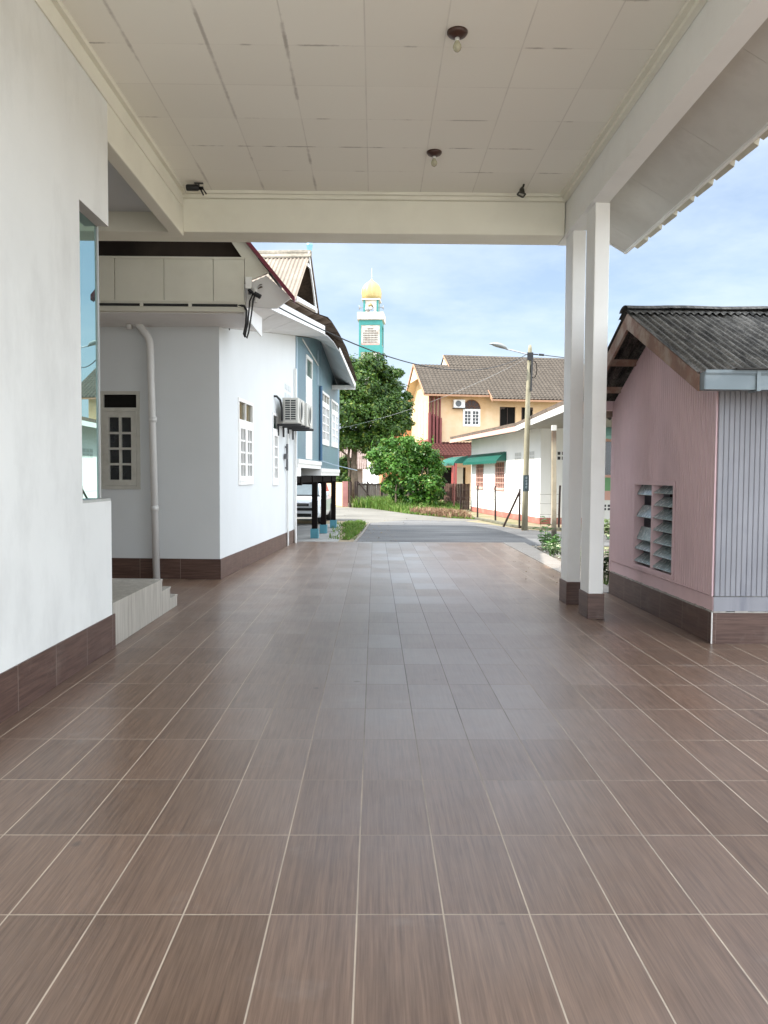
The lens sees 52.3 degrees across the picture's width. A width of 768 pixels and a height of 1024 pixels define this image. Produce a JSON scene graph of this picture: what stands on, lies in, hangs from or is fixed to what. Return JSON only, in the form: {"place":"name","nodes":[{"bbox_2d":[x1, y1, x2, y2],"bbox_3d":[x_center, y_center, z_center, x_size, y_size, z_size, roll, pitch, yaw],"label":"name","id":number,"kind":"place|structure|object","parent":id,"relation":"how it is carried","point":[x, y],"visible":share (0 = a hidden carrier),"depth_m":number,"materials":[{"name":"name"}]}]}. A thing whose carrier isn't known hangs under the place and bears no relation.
{"place":"outdoors","nodes":[
{"label":"outdoors","id":0,"kind":"place"},
{"bbox_2d":[297,524,340,541],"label":"concrete slab","id":1,"kind":"structure","parent":0,"point":[303,532],"depth_m":22.21,"materials":[{"name":"grey concrete"}]},
{"bbox_2d":[99,241,356,578],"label":"stilt house","id":2,"kind":"structure","parent":1,"relation":"on","point":[206,469],"depth_m":11.38,"materials":[{"name":"white paint"}]},
{"bbox_2d":[100,391,140,488],"bbox_3d":[-3.830,-1.042,11.392,0.586,1.421,0.094,0,3,3],"label":"window","id":3,"kind":"structure","parent":2,"relation":"in","point":[119,410],"depth_m":11.37,"materials":[{"name":"beige paint"}]},
{"bbox_2d":[99,302,247,337],"bbox_3d":[-4.432,-2.513,10.182,5.311,0.442,0.047,0,3,-1],"label":"power cable","id":4,"kind":"object","parent":2,"relation":"attached to","point":[142,304],"visible":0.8,"depth_m":10.19,"materials":[{"name":"grey plastic"}]},
{"bbox_2d":[238,397,253,484],"bbox_3d":[-2.309,-1.146,12.923,0.094,1.386,1.056,0,3,3],"label":"window","id":5,"kind":"structure","parent":2,"relation":"in","point":[245,443],"depth_m":12.88,"materials":[{"name":"white paint"}]},
{"bbox_2d":[272,412,278,484],"bbox_3d":[-2.172,-1.237,15.453,0.094,1.416,0.586,0,3,3],"label":"window","id":6,"kind":"structure","parent":2,"relation":"in","point":[275,417],"depth_m":15.44,"materials":[{"name":"white paint"}]},
{"bbox_2d":[274,395,282,420],"bbox_3d":[-2.069,-2.043,15.375,0.070,0.484,0.300,2,3,29],"label":"drain hose","id":7,"kind":"object","parent":2,"relation":"attached to","point":[279,399],"visible":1,"depth_m":15.43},
{"bbox_2d":[277,397,305,436],"bbox_3d":[-1.877,-1.911,15.893,0.480,0.750,0.819,0,3,3],"label":"air conditioner","id":8,"kind":"object","parent":2,"relation":"attached to","point":[293,412],"visible":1,"depth_m":15.50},
{"bbox_2d":[287,403,313,439],"bbox_3d":[-1.814,-1.964,17.040,0.480,0.750,0.819,0,3,3],"label":"air conditioner","id":9,"kind":"object","parent":2,"relation":"attached to","point":[308,411],"visible":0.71,"depth_m":16.75,"materials":[{"name":"white metal"}]},
{"bbox_2d":[306,354,312,459],"bbox_3d":[-1.887,-2.606,19.675,0.042,2.550,1.030,0,3,3],"label":"window","id":10,"kind":"structure","parent":2,"relation":"in","point":[309,362],"depth_m":19.63,"materials":[{"name":"white paint"}]},
{"bbox_2d":[322,391,329,445],"bbox_3d":[-1.732,-2.705,22.826,0.092,1.516,1.756,0,3,3],"label":"window","id":11,"kind":"structure","parent":2,"relation":"in","point":[326,398],"depth_m":23.01,"materials":[{"name":"white paint"}]},
{"bbox_2d":[331,399,337,448],"bbox_3d":[-1.606,-2.812,25.160,0.092,1.476,1.796,0,3,3],"label":"window","id":12,"kind":"structure","parent":2,"relation":"in","point":[334,405],"depth_m":25.08,"materials":[{"name":"white paint"}]},
{"bbox_2d":[340,519,365,539],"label":"grass","id":13,"kind":"structure","parent":0,"point":[350,530],"depth_m":23.71,"materials":[{"name":"green plant"}]},
{"bbox_2d":[363,460,378,483],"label":"mosque","id":14,"kind":"structure","parent":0,"point":[370,478],"depth_m":94.89,"materials":[{"name":"paint"}]},
{"bbox_2d":[0,542,767,1023],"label":"floor","id":15,"kind":"structure","parent":0,"point":[394,782],"depth_m":3.55,"materials":[{"name":"brown tile"}]},
{"bbox_2d":[0,0,115,722],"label":"house","id":16,"kind":"structure","parent":15,"relation":"on","point":[57,623],"depth_m":5.46,"materials":[{"name":"white paint"}]},
{"bbox_2d":[79,211,110,502],"bbox_3d":[-3.013,-1.252,6.380,1.312,2.335,0.670,0,3,-1],"label":"window","id":17,"kind":"structure","parent":16,"relation":"in","point":[89,235],"depth_m":6.52,"materials":[{"name":"glass"}]},
{"bbox_2d":[112,579,176,644],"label":"entry steps","id":18,"kind":"structure","parent":15,"relation":"on","point":[138,604],"depth_m":7.75,"materials":[{"name":"grey concrete"}]},
{"bbox_2d":[34,0,767,618],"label":"carport","id":19,"kind":"object","parent":15,"relation":"on","point":[624,126],"visible":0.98,"depth_m":7.21,"materials":[{"name":"beige paint"}]},
{"bbox_2d":[186,182,206,195],"bbox_3d":[-2.139,-3.688,8.935,0.235,0.142,0.072,0,3,-1],"label":"spotlight","id":20,"kind":"object","parent":19,"relation":"attached to","point":[195,186],"visible":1,"depth_m":8.92,"materials":[{"name":"black plastic"}]},
{"bbox_2d":[427,149,441,166],"bbox_3d":[0.516,-3.628,8.048,0.156,0.150,0.156,0,3,-1],"label":"ceiling lamp","id":21,"kind":"object","parent":19,"relation":"attached to","point":[434,153],"visible":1,"depth_m":8.02,"materials":[{"name":"white paint"}]},
{"bbox_2d":[447,26,467,52],"bbox_3d":[0.549,-3.527,5.870,0.156,0.150,0.156,0,3,-1],"label":"ceiling lamp","id":22,"kind":"object","parent":19,"relation":"attached to","point":[457,34],"visible":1,"depth_m":5.84,"materials":[{"name":"white paint"}]},
{"bbox_2d":[517,184,525,197],"bbox_3d":[1.561,-3.656,8.917,0.110,0.168,0.072,0,3,-1],"label":"spotlight","id":23,"kind":"object","parent":19,"relation":"attached to","point":[521,193],"visible":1,"depth_m":8.89,"materials":[{"name":"black metal"}]},
{"bbox_2d":[583,305,767,643],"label":"shed","id":24,"kind":"structure","parent":15,"relation":"on","point":[687,402],"depth_m":7.67,"materials":[{"name":"pink paint"}]},
{"bbox_2d":[632,481,675,578],"bbox_3d":[3.186,0.163,8.685,0.452,1.010,1.260,0,3,-1],"label":"window","id":25,"kind":"structure","parent":24,"relation":"in","point":[651,540],"depth_m":8.67,"materials":[{"name":"white wood"}]},
{"bbox_2d":[297,507,473,522],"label":"concrete road","id":26,"kind":"structure","parent":0,"point":[368,515],"depth_m":32.24,"materials":[{"name":"grey concrete"}]},
{"bbox_2d":[297,493,609,547],"bbox_3d":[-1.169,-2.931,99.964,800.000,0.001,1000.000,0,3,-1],"label":"ground","id":27,"kind":"structure","parent":0,"point":[498,518],"depth_m":28.66,"materials":[{"name":"asphalt"},{"name":"grass"}]},
{"bbox_2d":[297,483,330,523],"bbox_3d":[-2.912,-0.441,28.292,2.045,1.579,4.129,0,3,2],"label":"parked car","id":28,"kind":"object","parent":27,"relation":"on","point":[304,500],"visible":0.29,"depth_m":27.17,"materials":[{"name":"white paint"}]},
{"bbox_2d":[327,481,347,506],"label":"boundary wall","id":29,"kind":"structure","parent":27,"relation":"on","point":[342,493],"depth_m":42.85,"materials":[{"name":"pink paint"}]},
{"bbox_2d":[339,449,366,482],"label":"old hut","id":30,"kind":"object","parent":27,"relation":"on","point":[361,463],"visible":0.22,"depth_m":60.30,"materials":[{"name":"metal"}]},
{"bbox_2d":[349,481,371,506],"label":"gate post","id":31,"kind":"object","parent":27,"relation":"on","point":[350,492],"visible":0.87,"depth_m":41.42,"materials":[{"name":"wood"}]},
{"bbox_2d":[357,276,385,425],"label":"minaret","id":32,"kind":"object","parent":27,"relation":"on","point":[371,330],"visible":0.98,"depth_m":109.45,"materials":[{"name":"teal paint"}]},
{"bbox_2d":[336,351,415,502],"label":"tree","id":33,"kind":"object","parent":27,"relation":"on","point":[364,403],"visible":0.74,"depth_m":46.97,"materials":[{"name":"green plant"}]},
{"bbox_2d":[354,481,418,501],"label":"board fence","id":34,"kind":"object","parent":27,"relation":"on","point":[372,489],"visible":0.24,"depth_m":42.66,"materials":[{"name":"wood"}]},
{"bbox_2d":[477,485,478,516],"bbox_3d":[3.687,-0.387,30.790,0.060,1.320,0.060,0,3,-1],"label":"fence post","id":35,"kind":"object","parent":27,"relation":"on","point":[477,498],"visible":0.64,"depth_m":30.75,"materials":[{"name":"metal"}]},
{"bbox_2d":[494,486,495,520],"bbox_3d":[4.117,-0.299,28.927,0.085,1.320,0.060,0,3,-1],"label":"fence post","id":36,"kind":"object","parent":27,"relation":"on","point":[495,503],"visible":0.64,"depth_m":28.91,"materials":[{"name":"metal"}]},
{"bbox_2d":[464,490,558,514],"bbox_3d":[3.944,-0.427,29.070,1.030,0.668,8.668,0,3,-16],"label":"fence wire","id":37,"kind":"object","parent":36,"relation":"attached to","point":[521,503],"visible":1,"depth_m":25.41,"materials":[{"name":"metal"}]},
{"bbox_2d":[503,489,520,527],"bbox_3d":[4.213,-0.125,25.778,0.083,1.296,0.800,-2,3,-35],"label":"fence post","id":38,"kind":"object","parent":27,"relation":"on","point":[512,507],"visible":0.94,"depth_m":25.51,"materials":[{"name":"metal"}]},
{"bbox_2d":[467,516,561,529],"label":"road kerb","id":39,"kind":"structure","parent":27,"relation":"on","point":[502,523],"depth_m":26.59,"materials":[{"name":"concrete"}]},
{"bbox_2d":[450,396,611,523],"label":"white house","id":40,"kind":"structure","parent":27,"relation":"on","point":[495,458],"depth_m":30.30,"materials":[{"name":"paint"}]},
{"bbox_2d":[474,464,483,488],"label":"window","id":41,"kind":"structure","parent":40,"relation":"in","point":[480,468],"depth_m":36.26,"materials":[{"name":"paint"}]},
{"bbox_2d":[493,462,503,490],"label":"window","id":42,"kind":"structure","parent":40,"relation":"in","point":[499,467],"depth_m":32.99,"materials":[{"name":"paint"}]},
{"bbox_2d":[551,425,556,538],"bbox_3d":[4.094,-0.630,18.840,0.153,2.910,0.110,0,3,-1],"label":"concrete post","id":43,"kind":"object","parent":27,"relation":"on","point":[553,487],"visible":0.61,"depth_m":18.80,"materials":[{"name":"beige concrete"}]},
{"bbox_2d":[503,542,608,592],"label":"kerb","id":44,"kind":"structure","parent":27,"relation":"on","point":[538,555],"depth_m":15.07,"materials":[{"name":"concrete"}]},
{"bbox_2d":[558,485,560,527],"bbox_3d":[5.612,-0.151,25.046,0.075,1.400,0.060,0,3,-1],"label":"fence post","id":45,"kind":"object","parent":27,"relation":"on","point":[559,501],"visible":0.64,"depth_m":25.02,"materials":[{"name":"metal"}]},
{"bbox_2d":[583,387,611,523],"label":"green house","id":46,"kind":"structure","parent":27,"relation":"on","point":[607,474],"depth_m":27.73,"materials":[{"name":"paint"}]},
{"bbox_2d":[605,439,610,477],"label":"window","id":47,"kind":"structure","parent":46,"relation":"in","point":[608,441],"depth_m":27.74,"materials":[{"name":"glass"}]},
{"bbox_2d":[379,355,583,499],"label":"yellow house","id":48,"kind":"structure","parent":0,"point":[497,398],"depth_m":55.66,"materials":[{"name":"paint"}]},
{"bbox_2d":[452,400,465,408],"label":"air conditioner","id":49,"kind":"object","parent":48,"relation":"attached to","point":[458,404],"visible":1,"depth_m":54.73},
{"bbox_2d":[457,467,462,493],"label":"door","id":50,"kind":"structure","parent":48,"relation":"in","point":[459,469],"depth_m":55.25,"materials":[{"name":"beige wood"}]},
{"bbox_2d":[463,400,480,426],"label":"window","id":51,"kind":"structure","parent":48,"relation":"in","point":[471,415],"depth_m":55.23,"materials":[{"name":"white paint"}]},
{"bbox_2d":[500,407,514,425],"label":"window","id":52,"kind":"structure","parent":48,"relation":"in","point":[507,414],"depth_m":55.74,"materials":[{"name":"black glass"}]},
{"bbox_2d":[521,407,532,419],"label":"window","id":53,"kind":"structure","parent":48,"relation":"in","point":[523,408],"depth_m":55.92,"materials":[{"name":"black glass"}]},
{"bbox_2d":[357,520,608,545],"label":"road","id":54,"kind":"structure","parent":0,"point":[428,531],"depth_m":23.08,"materials":[{"name":"grey asphalt"}]},
{"bbox_2d":[353,523,369,541],"bbox_3d":[-0.634,0.603,22.745,0.098,0.030,9.410,0,3,2],"label":"road edge","id":55,"kind":"object","parent":54,"relation":"on","point":[361,534],"visible":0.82,"depth_m":22.25,"materials":[{"name":"concrete"}]},
{"bbox_2d":[344,514,556,582],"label":"leaf litter","id":56,"kind":"object","parent":54,"relation":"on","point":[460,518],"visible":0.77,"depth_m":24.98,"materials":[{"name":"brown plant"}]},
{"bbox_2d":[489,342,543,529],"bbox_3d":[4.076,-2.334,24.314,1.702,5.811,0.280,0,3,-1],"label":"street lamp","id":57,"kind":"object","parent":54,"relation":"on","point":[525,488],"visible":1,"depth_m":24.25,"materials":[{"name":"concrete"}]},
{"bbox_2d":[245,289,526,370],"bbox_3d":[1.411,-3.582,17.148,0.211,2.046,15.432,2,3,24],"label":"power cable","id":58,"kind":"object","parent":57,"relation":"attached to","point":[254,294],"visible":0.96,"depth_m":11.32,"materials":[{"name":"black rubber"}]},
{"bbox_2d":[343,358,526,427],"bbox_3d":[1.478,-3.787,25.203,6.246,2.106,0.006,1,3,18],"label":"wire","id":59,"kind":"object","parent":57,"relation":"attached to","point":[434,400],"visible":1,"depth_m":25.11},
{"bbox_2d":[251,137,767,431],"label":"sky","id":60,"kind":"structure","parent":0,"point":[438,300],"materials":[{"name":"blue"}]},
{"bbox_2d":[530,545,608,585],"bbox_3d":[4.657,0.984,14.190,3.140,0.001,7.750,0,3,-1],"label":"planting bed","id":61,"kind":"object","parent":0,"point":[559,559],"depth_m":16.52,"materials":[{"name":"soil"}]},
{"bbox_2d":[533,516,552,550],"bbox_3d":[3.467,0.464,17.076,0.475,0.762,0.420,0,3,-1],"label":"plant","id":62,"kind":"object","parent":61,"relation":"on","point":[547,534],"visible":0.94,"depth_m":16.98,"materials":[{"name":"green plant"}]},
{"bbox_2d":[538,534,560,548],"bbox_3d":[3.733,0.668,17.366,0.766,0.336,0.591,-1,3,-28],"label":"plant","id":63,"kind":"object","parent":61,"relation":"on","point":[554,538],"visible":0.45,"depth_m":17.34,"materials":[{"name":"green plant"}]},
{"bbox_2d":[541,542,560,554],"bbox_3d":[3.656,0.760,16.285,0.756,0.252,0.763,0,3,-1],"label":"plant","id":64,"kind":"object","parent":61,"relation":"on","point":[555,551],"visible":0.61,"depth_m":16.26,"materials":[{"name":"green plant"}]},
{"bbox_2d":[542,532,560,555],"bbox_3d":[3.330,0.661,15.574,0.314,0.506,0.469,-1,3,-29],"label":"plant","id":65,"kind":"object","parent":61,"relation":"on","point":[555,541],"visible":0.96,"depth_m":15.57,"materials":[{"name":"green plant"}]},
{"bbox_2d":[603,537,609,584],"bbox_3d":[3.313,0.736,11.695,0.389,0.711,0.466,0,3,-1],"label":"plant","id":66,"kind":"object","parent":61,"relation":"on","point":[605,571],"visible":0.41,"depth_m":11.69,"materials":[{"name":"green plant"}]},
{"bbox_2d":[604,519,609,538],"bbox_3d":[6.131,0.457,20.992,0.916,0.569,0.768,0,3,-1],"label":"plant","id":67,"kind":"object","parent":61,"relation":"on","point":[607,528],"visible":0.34,"depth_m":20.93,"materials":[{"name":"green plant"}]},
{"label":"verge soil","id":68,"kind":"structure","parent":0,"visible":0},
{"bbox_2d":[364,431,449,505],"bbox_3d":[1.149,-2.034,38.791,4.134,3.910,3.194,1,3,11],"label":"bush","id":69,"kind":"object","parent":68,"relation":"on","point":[409,457],"visible":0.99,"depth_m":38.19,"materials":[{"name":"green plant"}]},
{"bbox_2d":[350,494,473,518],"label":"grass","id":70,"kind":"structure","parent":68,"relation":"on","point":[387,503],"depth_m":38.31,"materials":[{"name":"green plant"}]},
{"bbox_2d":[409,506,471,518],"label":"dry grass","id":71,"kind":"structure","parent":68,"relation":"on","point":[441,512],"depth_m":32.64,"materials":[{"name":"brown plant"}]},
{"bbox_2d":[441,455,468,505],"bbox_3d":[3.527,-1.487,39.646,0.754,2.700,3.400,0,3,-7],"label":"awning","id":72,"kind":"object","parent":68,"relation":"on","point":[452,461],"visible":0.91,"depth_m":38.05,"materials":[{"name":"green metal"}]},
{"bbox_2d":[444,483,469,509],"bbox_3d":[3.689,-0.796,39.758,1.550,1.310,0.019,2,3,39],"label":"sheet fence","id":73,"kind":"object","parent":68,"relation":"on","point":[449,491],"visible":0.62,"depth_m":39.64,"materials":[{"name":"brown metal"}]},
{"label":"verge soil","id":74,"kind":"structure","parent":0,"visible":0},
{"bbox_2d":[328,520,365,539],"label":"grass","id":75,"kind":"structure","parent":74,"relation":"on","point":[337,537],"depth_m":22.88,"materials":[{"name":"green plant"}]}
]}

